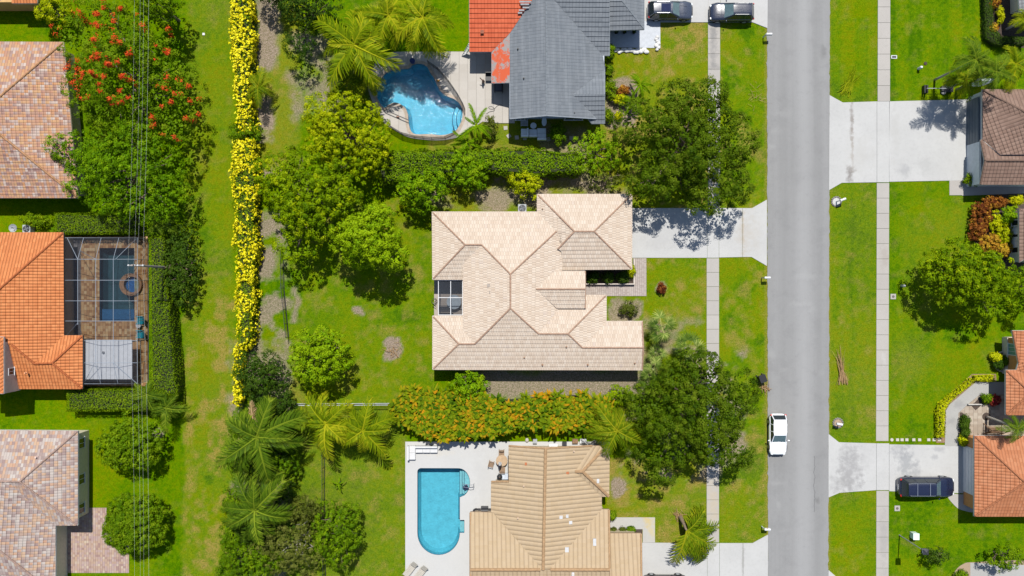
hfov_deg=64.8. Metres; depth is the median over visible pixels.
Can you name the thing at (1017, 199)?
leafy shrub
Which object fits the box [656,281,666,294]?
leafy shrub
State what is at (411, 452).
sofa
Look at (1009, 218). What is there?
leafy shrub
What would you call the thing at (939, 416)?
hedge
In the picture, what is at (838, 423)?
mailbox
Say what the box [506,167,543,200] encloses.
tree
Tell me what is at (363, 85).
leafy shrub
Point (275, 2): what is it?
shade tree
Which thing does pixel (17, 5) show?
corner house
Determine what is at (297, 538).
shade tree
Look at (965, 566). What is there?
path
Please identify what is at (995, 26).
leafy shrub
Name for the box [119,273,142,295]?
spa
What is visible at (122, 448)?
shade tree
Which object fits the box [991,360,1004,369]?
leafy shrub
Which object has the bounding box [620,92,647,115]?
palm tree
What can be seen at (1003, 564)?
tree
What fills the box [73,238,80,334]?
patio
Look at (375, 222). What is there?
shade tree
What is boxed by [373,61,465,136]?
swimming pool
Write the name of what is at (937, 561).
tree
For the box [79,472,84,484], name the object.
window
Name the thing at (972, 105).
garage door
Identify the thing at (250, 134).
leafy shrub
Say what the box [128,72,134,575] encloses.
power line
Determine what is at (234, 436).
shade tree
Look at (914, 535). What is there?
utility box
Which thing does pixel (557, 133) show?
leafy shrub
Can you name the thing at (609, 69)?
leafy shrub
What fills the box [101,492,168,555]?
round tree
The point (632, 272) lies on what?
leafy shrub
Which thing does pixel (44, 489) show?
sage walled house
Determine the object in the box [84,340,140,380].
patio cover
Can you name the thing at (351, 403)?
fence
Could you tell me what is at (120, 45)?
flame tree
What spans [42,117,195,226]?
shade tree
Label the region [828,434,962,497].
driveway
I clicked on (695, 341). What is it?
fan palm
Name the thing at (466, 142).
palm tree
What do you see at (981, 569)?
path
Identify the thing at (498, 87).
glass table
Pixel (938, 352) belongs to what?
ground
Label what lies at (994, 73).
palm tree
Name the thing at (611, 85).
leafy shrub
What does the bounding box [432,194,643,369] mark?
tan house
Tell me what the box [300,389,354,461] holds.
coconut palm
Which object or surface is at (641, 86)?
palm tree
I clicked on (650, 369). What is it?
fan palm
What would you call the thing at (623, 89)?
leafy shrub
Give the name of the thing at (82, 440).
window
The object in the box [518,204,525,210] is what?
air conditioner
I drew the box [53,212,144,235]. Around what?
hedge
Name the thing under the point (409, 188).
leafy tree
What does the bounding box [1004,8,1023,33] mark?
palm tree
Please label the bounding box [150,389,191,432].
palm tree
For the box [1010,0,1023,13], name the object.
dark tiled house
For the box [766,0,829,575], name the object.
road
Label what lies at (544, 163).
hedge
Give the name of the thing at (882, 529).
pavement
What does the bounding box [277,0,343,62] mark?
shade tree
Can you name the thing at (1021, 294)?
shade tree
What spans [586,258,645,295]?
path
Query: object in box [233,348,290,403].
round tree
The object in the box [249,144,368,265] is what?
shade tree
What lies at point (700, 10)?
driveway
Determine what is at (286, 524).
shade tree
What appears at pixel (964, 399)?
path
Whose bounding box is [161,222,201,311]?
dense shrub
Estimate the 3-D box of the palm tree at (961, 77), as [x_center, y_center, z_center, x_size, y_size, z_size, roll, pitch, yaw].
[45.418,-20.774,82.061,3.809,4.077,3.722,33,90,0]
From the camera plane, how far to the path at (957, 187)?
83.97 m
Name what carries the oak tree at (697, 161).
on the ground
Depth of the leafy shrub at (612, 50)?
82.94 m
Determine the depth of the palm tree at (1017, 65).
79.84 m
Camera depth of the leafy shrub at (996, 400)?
83.19 m
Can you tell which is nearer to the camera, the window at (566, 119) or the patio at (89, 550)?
the window at (566, 119)
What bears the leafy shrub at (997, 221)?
on the planting bed at (1004, 259)
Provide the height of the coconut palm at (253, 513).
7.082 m
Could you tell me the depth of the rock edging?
83.79 m
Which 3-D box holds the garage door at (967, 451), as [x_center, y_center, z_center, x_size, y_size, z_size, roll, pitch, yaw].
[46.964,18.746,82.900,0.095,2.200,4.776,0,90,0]
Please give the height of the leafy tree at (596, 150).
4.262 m
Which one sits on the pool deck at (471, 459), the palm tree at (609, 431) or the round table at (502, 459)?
the round table at (502, 459)
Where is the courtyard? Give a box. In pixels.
[958,394,1023,436]
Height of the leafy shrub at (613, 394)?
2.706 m
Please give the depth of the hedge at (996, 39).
83.40 m
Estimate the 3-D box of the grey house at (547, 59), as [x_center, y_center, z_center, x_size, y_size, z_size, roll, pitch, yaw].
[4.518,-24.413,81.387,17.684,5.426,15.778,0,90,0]
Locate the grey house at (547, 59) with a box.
[469,0,644,123]
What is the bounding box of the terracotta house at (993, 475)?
[963,330,1023,516]
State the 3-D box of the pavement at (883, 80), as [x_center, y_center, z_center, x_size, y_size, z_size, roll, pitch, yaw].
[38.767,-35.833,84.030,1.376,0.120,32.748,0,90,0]
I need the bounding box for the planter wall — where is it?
[586,259,634,284]
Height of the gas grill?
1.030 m
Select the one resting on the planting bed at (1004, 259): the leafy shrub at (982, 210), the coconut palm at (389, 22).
the leafy shrub at (982, 210)
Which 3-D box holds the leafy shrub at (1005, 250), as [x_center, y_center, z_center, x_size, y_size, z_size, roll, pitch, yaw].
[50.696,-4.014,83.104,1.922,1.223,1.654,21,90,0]
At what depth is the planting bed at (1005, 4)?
83.99 m
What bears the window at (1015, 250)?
in the brown tiled house at (995, 138)
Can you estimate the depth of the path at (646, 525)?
83.96 m
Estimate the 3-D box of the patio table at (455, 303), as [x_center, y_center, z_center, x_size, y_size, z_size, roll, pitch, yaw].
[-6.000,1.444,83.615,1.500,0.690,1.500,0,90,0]
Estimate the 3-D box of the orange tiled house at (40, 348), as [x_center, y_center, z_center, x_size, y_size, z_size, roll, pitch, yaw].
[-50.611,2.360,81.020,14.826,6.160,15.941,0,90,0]
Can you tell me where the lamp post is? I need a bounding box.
[899,534,928,554]
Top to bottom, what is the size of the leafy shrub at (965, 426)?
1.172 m
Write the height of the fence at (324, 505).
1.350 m
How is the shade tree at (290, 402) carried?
on the ground
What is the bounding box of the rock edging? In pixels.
[614,35,660,53]
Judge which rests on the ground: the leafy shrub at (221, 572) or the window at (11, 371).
the leafy shrub at (221, 572)
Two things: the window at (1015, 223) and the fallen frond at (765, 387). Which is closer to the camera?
the window at (1015, 223)
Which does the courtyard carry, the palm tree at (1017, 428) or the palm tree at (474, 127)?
the palm tree at (1017, 428)
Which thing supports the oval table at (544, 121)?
on the ground
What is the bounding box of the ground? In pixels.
[0,0,1023,575]
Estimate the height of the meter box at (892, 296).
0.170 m
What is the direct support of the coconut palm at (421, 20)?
on the ground
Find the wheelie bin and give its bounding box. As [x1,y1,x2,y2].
[756,373,766,382]
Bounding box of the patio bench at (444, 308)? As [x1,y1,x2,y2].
[439,307,452,309]
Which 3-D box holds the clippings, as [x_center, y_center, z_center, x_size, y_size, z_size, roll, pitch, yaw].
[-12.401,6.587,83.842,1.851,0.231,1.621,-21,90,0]
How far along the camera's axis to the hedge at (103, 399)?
82.30 m
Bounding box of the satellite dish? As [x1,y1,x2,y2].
[9,224,21,231]
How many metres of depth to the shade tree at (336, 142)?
78.22 m
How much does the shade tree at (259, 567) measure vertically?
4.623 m
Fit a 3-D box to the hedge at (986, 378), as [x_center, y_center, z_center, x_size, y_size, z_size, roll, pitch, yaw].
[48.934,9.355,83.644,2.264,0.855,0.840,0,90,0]
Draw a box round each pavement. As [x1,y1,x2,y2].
[707,258,718,541]
[708,23,719,207]
[876,183,888,440]
[876,491,888,575]
[877,0,889,100]
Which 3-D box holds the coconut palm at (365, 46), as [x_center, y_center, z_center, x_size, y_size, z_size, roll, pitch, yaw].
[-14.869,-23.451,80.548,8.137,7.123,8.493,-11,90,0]
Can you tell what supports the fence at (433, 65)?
on the pool deck at (464, 74)
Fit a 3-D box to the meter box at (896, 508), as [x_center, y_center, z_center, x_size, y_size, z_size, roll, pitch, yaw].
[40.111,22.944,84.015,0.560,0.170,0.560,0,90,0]
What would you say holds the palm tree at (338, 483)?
on the ground
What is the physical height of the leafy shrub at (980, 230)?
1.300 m
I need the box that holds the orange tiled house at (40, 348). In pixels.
[0,232,91,393]
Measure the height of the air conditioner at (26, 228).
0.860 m
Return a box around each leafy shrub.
[17,211,54,229]
[33,0,73,28]
[144,209,176,236]
[214,553,246,575]
[219,485,241,520]
[222,441,250,478]
[226,122,262,144]
[353,56,384,95]
[482,115,498,140]
[546,120,566,146]
[586,270,601,283]
[601,270,615,284]
[603,384,640,410]
[604,43,615,60]
[605,64,614,77]
[605,77,618,100]
[605,107,613,124]
[610,510,616,520]
[613,93,627,105]
[614,84,631,95]
[614,111,623,119]
[615,270,629,284]
[618,299,638,317]
[625,264,635,277]
[626,525,635,531]
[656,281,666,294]
[953,568,968,575]
[957,433,968,446]
[958,414,971,424]
[958,420,970,429]
[960,429,970,438]
[962,172,977,187]
[967,218,988,240]
[970,201,993,225]
[978,232,1003,251]
[980,393,993,404]
[981,194,1009,208]
[988,209,1002,233]
[988,352,1002,362]
[989,0,1000,9]
[989,22,998,31]
[990,393,1001,406]
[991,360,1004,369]
[995,243,1013,257]
[996,5,1005,24]
[996,221,1013,245]
[1001,204,1018,226]
[1002,354,1008,365]
[1008,194,1023,205]
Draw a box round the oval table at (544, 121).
[542,118,546,125]
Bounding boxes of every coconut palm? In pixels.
[213,395,309,485]
[219,463,296,545]
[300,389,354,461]
[313,9,402,90]
[338,397,398,459]
[352,0,417,52]
[393,0,453,59]
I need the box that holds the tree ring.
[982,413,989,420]
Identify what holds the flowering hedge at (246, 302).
on the ground
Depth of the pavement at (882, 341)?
83.97 m
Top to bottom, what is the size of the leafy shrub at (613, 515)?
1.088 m
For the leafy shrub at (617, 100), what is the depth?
83.13 m
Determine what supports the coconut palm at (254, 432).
on the ground
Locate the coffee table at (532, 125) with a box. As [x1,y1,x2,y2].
[530,123,535,128]
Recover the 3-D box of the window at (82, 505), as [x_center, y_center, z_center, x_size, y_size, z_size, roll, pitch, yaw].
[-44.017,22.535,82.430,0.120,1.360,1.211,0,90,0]
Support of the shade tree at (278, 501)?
on the ground
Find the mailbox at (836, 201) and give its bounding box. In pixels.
[831,196,845,206]
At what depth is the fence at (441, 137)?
83.32 m
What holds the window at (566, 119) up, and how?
in the grey house at (547, 59)
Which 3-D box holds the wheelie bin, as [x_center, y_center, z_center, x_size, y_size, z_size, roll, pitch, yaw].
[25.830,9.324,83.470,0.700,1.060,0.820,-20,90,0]
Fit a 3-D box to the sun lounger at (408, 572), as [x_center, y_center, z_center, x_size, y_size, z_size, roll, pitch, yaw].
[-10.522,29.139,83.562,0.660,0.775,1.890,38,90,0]
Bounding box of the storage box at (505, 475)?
[502,473,508,478]
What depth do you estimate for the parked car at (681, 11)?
82.88 m
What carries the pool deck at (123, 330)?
on the ground
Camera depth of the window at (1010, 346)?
82.64 m
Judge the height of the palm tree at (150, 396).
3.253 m
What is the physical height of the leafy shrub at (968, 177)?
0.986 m
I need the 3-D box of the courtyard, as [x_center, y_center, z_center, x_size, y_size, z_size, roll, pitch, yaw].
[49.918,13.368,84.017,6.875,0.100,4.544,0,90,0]
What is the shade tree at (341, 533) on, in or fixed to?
on the ground
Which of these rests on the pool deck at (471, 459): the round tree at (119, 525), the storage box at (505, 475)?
the storage box at (505, 475)
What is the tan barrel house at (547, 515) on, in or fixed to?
on the ground
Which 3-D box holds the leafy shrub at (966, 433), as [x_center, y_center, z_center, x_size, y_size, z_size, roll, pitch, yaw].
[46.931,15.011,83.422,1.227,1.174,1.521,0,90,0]
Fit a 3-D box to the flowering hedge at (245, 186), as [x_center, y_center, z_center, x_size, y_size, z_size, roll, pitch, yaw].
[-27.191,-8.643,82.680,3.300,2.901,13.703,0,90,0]
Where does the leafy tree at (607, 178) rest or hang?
on the ground
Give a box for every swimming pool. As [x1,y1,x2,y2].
[100,248,133,320]
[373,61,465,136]
[418,468,469,554]
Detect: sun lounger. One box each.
[403,561,417,575]
[414,565,427,575]
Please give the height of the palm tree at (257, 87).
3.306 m
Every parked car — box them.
[644,573,684,575]
[647,1,692,21]
[709,0,753,22]
[767,413,789,454]
[896,475,953,499]
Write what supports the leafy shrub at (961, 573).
on the ground
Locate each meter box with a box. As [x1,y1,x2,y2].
[890,294,895,298]
[894,506,899,510]
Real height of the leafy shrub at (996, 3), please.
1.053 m
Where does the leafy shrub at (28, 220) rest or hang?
on the ground
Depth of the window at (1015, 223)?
82.54 m
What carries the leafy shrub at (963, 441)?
on the courtyard
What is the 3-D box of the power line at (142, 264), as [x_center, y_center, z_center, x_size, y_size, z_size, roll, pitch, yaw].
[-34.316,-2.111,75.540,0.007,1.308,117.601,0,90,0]
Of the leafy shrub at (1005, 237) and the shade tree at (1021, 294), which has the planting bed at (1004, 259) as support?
the leafy shrub at (1005, 237)
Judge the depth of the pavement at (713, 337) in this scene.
83.97 m
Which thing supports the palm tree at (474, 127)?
on the ground
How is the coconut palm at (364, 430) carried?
on the ground
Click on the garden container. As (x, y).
(553, 444)
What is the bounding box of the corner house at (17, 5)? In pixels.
[0,0,41,10]
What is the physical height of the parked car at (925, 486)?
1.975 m
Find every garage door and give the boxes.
[963,445,972,494]
[967,97,978,144]
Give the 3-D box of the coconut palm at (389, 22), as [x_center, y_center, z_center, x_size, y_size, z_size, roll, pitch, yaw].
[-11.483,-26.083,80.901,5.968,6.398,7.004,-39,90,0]
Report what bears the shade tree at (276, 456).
on the ground
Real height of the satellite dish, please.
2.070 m
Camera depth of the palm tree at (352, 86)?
81.35 m
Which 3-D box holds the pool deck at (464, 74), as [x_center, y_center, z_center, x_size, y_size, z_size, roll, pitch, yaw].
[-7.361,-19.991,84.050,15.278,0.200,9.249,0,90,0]
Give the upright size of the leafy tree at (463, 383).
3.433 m
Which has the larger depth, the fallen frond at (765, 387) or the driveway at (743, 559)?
the driveway at (743, 559)
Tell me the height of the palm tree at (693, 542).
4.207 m
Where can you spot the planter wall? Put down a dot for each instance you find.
(633, 283)
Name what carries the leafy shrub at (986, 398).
on the planting bed at (978, 401)
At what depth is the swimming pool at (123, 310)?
85.30 m
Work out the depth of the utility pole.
77.93 m
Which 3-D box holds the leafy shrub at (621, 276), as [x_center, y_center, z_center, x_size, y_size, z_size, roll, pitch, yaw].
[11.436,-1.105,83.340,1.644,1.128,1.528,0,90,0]
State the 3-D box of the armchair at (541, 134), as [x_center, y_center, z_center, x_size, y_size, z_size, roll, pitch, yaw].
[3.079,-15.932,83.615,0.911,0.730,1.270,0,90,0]
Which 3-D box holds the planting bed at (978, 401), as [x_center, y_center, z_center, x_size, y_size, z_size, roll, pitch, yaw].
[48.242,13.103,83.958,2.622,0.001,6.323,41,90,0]
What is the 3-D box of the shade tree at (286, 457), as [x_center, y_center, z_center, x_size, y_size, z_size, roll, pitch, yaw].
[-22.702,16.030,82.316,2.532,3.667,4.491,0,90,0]
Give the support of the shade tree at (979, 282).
on the ground
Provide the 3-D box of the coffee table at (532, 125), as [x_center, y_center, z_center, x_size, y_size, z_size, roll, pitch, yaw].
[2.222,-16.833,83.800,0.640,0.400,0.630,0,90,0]
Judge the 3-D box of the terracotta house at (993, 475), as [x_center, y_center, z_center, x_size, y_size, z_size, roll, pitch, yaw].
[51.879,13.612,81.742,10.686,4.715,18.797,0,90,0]
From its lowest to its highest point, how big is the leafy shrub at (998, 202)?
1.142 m
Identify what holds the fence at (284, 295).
on the ground
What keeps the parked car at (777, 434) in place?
on the road
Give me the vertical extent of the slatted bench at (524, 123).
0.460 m
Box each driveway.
[632,200,766,265]
[642,535,767,575]
[645,0,767,27]
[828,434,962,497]
[829,95,968,189]
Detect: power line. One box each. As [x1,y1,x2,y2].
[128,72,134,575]
[134,61,139,469]
[137,16,143,514]
[142,13,148,518]
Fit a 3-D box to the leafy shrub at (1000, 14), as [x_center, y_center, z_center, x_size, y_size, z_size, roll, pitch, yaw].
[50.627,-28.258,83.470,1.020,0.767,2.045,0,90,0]
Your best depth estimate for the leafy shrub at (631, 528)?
83.49 m
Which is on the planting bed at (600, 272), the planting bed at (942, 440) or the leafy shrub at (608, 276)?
the leafy shrub at (608, 276)
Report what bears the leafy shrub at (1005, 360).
on the stone edging
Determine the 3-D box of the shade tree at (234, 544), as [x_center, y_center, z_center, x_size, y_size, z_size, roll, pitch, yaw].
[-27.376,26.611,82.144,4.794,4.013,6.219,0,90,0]
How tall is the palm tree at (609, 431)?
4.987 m
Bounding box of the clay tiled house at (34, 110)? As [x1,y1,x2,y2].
[0,42,85,197]
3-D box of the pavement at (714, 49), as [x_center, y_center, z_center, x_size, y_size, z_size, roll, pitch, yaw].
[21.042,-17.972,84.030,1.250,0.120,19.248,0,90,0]
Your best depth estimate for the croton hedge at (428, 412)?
81.80 m
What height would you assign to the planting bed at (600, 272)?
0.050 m
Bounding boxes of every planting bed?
[586,270,632,282]
[936,374,995,442]
[960,396,1000,432]
[973,193,1023,272]
[992,0,1023,47]
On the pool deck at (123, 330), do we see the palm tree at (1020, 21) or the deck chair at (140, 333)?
the deck chair at (140, 333)
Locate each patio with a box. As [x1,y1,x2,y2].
[67,508,128,572]
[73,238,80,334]
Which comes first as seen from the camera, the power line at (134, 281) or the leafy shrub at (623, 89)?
the power line at (134, 281)
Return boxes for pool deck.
[65,236,147,385]
[368,52,514,139]
[405,442,609,575]
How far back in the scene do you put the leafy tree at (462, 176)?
80.94 m
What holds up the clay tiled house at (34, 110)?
on the ground
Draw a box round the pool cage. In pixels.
[67,238,148,383]
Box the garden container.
[549,443,557,446]
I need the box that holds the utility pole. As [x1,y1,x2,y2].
[127,264,169,268]
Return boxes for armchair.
[521,128,528,137]
[529,129,536,137]
[537,128,545,140]
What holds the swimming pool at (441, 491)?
in the pool deck at (471, 459)
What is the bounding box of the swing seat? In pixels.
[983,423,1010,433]
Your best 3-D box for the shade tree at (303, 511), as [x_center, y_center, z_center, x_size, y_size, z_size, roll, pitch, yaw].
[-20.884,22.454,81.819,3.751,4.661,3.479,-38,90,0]
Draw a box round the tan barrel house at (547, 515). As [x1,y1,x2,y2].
[469,445,642,575]
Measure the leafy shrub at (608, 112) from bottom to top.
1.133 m
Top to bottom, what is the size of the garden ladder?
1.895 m
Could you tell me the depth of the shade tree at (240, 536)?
80.65 m
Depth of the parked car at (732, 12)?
82.85 m
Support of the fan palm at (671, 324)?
on the ground
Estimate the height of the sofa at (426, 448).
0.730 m
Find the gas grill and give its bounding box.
[478,506,490,511]
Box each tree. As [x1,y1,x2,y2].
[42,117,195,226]
[50,0,202,147]
[94,410,166,472]
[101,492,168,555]
[129,377,168,411]
[134,0,185,33]
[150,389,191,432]
[219,519,244,549]
[219,529,264,575]
[228,410,250,440]
[228,506,271,547]
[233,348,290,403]
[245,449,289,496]
[246,66,275,108]
[246,394,287,424]
[247,507,330,575]
[248,539,292,575]
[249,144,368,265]
[257,470,297,505]
[260,0,284,8]
[260,426,301,487]
[264,507,302,543]
[274,390,298,423]
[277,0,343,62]
[277,429,300,466]
[286,324,354,388]
[288,493,326,529]
[300,90,393,176]
[311,499,362,571]
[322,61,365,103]
[327,201,410,273]
[331,477,344,491]
[392,164,451,215]
[442,146,491,191]
[446,370,490,403]
[450,130,482,152]
[455,103,491,142]
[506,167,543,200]
[567,126,623,176]
[583,400,643,457]
[587,165,632,192]
[608,74,761,217]
[618,345,763,487]
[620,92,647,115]
[629,73,653,97]
[669,504,719,563]
[917,237,1020,321]
[925,545,950,566]
[933,35,994,80]
[942,63,983,102]
[955,50,1016,91]
[985,415,1023,443]
[985,541,1023,573]
[994,45,1023,92]
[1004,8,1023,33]
[1007,264,1023,311]
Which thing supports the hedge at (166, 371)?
on the ground
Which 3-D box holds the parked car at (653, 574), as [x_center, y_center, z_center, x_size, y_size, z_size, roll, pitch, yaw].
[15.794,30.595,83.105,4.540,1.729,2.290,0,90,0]
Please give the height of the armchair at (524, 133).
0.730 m
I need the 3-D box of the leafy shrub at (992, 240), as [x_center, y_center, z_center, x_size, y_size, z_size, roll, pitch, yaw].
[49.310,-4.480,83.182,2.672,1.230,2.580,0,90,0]
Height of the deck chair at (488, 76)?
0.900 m
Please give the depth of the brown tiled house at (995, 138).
80.92 m
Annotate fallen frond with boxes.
[673,507,686,520]
[758,382,769,392]
[836,350,848,384]
[837,65,864,96]
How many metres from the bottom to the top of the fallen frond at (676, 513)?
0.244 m
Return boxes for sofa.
[407,445,415,459]
[415,445,437,452]
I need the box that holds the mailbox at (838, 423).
[832,418,843,428]
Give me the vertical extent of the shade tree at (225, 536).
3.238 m
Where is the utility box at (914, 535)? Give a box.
[910,532,918,539]
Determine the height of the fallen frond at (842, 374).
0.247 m
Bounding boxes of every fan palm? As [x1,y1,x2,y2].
[637,356,668,380]
[637,367,658,389]
[645,343,669,361]
[646,310,677,345]
[672,330,707,360]
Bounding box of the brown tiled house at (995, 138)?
[967,78,1023,262]
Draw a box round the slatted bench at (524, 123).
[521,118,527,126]
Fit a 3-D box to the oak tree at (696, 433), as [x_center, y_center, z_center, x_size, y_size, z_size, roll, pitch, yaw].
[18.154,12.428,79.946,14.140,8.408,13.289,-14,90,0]
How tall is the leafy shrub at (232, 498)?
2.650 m
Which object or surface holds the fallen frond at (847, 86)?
on the ground
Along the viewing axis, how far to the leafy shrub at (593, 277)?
83.14 m
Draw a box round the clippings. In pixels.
[384,345,401,357]
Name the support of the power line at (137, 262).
attached to the utility pole
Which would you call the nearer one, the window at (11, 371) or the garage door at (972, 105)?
the window at (11, 371)
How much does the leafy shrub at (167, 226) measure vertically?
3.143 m
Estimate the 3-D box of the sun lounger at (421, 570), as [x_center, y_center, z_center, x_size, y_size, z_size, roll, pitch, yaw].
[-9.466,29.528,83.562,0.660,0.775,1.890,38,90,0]
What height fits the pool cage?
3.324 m
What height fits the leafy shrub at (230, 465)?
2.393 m
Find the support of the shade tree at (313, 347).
on the ground
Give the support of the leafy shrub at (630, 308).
on the ground
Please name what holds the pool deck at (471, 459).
on the ground
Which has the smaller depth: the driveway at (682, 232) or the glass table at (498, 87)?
the glass table at (498, 87)
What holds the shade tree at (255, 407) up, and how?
on the ground
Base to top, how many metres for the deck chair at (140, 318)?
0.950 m
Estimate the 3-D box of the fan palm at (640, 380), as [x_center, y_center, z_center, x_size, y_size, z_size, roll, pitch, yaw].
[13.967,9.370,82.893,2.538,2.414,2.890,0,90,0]
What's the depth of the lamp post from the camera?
78.94 m
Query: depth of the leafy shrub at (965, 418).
83.27 m
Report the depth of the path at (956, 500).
83.97 m
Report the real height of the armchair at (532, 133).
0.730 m
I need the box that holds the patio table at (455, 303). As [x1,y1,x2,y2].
[447,295,460,308]
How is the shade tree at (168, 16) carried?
on the ground
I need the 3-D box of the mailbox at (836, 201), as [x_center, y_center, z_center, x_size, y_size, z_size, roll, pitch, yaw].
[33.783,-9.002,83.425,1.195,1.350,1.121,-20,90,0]
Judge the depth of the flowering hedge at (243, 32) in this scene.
81.88 m
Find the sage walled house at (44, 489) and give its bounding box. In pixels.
[0,429,88,575]
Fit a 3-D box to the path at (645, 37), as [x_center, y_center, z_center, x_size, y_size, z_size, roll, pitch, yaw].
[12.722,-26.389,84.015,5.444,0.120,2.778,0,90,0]
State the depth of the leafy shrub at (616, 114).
83.33 m
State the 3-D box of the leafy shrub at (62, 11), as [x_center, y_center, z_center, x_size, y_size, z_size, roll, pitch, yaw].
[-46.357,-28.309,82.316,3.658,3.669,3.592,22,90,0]
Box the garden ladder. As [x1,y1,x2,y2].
[462,43,468,55]
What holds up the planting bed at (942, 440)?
on the ground
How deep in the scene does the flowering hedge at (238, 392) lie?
82.22 m
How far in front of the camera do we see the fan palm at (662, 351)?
82.11 m
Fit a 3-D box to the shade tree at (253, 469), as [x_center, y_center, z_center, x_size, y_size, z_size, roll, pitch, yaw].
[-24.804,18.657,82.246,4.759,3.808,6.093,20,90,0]
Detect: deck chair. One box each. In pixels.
[136,316,143,323]
[136,330,143,337]
[485,72,490,80]
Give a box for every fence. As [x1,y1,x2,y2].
[280,253,288,337]
[295,403,388,405]
[321,406,325,575]
[384,118,455,138]
[427,60,464,108]
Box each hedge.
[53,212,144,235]
[65,386,152,412]
[147,235,186,395]
[228,0,261,137]
[228,135,265,268]
[230,347,248,406]
[233,264,261,349]
[377,145,583,188]
[387,383,618,444]
[934,377,973,437]
[971,374,995,381]
[980,0,1023,47]
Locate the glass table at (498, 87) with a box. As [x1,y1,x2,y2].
[494,84,502,92]
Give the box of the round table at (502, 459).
[496,455,507,465]
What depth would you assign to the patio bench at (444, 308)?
83.55 m
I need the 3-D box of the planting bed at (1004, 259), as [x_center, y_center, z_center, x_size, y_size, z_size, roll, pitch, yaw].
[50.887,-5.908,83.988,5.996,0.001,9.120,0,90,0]
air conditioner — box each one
[22,225,34,231]
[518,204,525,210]
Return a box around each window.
[8,367,14,375]
[79,436,84,448]
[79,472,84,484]
[79,501,84,514]
[564,118,582,120]
[1007,342,1015,355]
[1011,219,1017,226]
[1011,247,1017,253]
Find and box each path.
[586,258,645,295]
[610,21,659,47]
[610,517,654,542]
[945,382,1003,445]
[948,494,972,511]
[949,180,1023,195]
[954,560,1023,575]
[970,563,1023,575]
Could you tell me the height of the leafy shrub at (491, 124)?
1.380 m
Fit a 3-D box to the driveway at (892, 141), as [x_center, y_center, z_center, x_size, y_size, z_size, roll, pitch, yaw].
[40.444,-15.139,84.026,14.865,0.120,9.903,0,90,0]
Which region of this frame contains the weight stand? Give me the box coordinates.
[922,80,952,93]
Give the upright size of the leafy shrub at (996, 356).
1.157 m
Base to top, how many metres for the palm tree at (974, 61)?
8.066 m

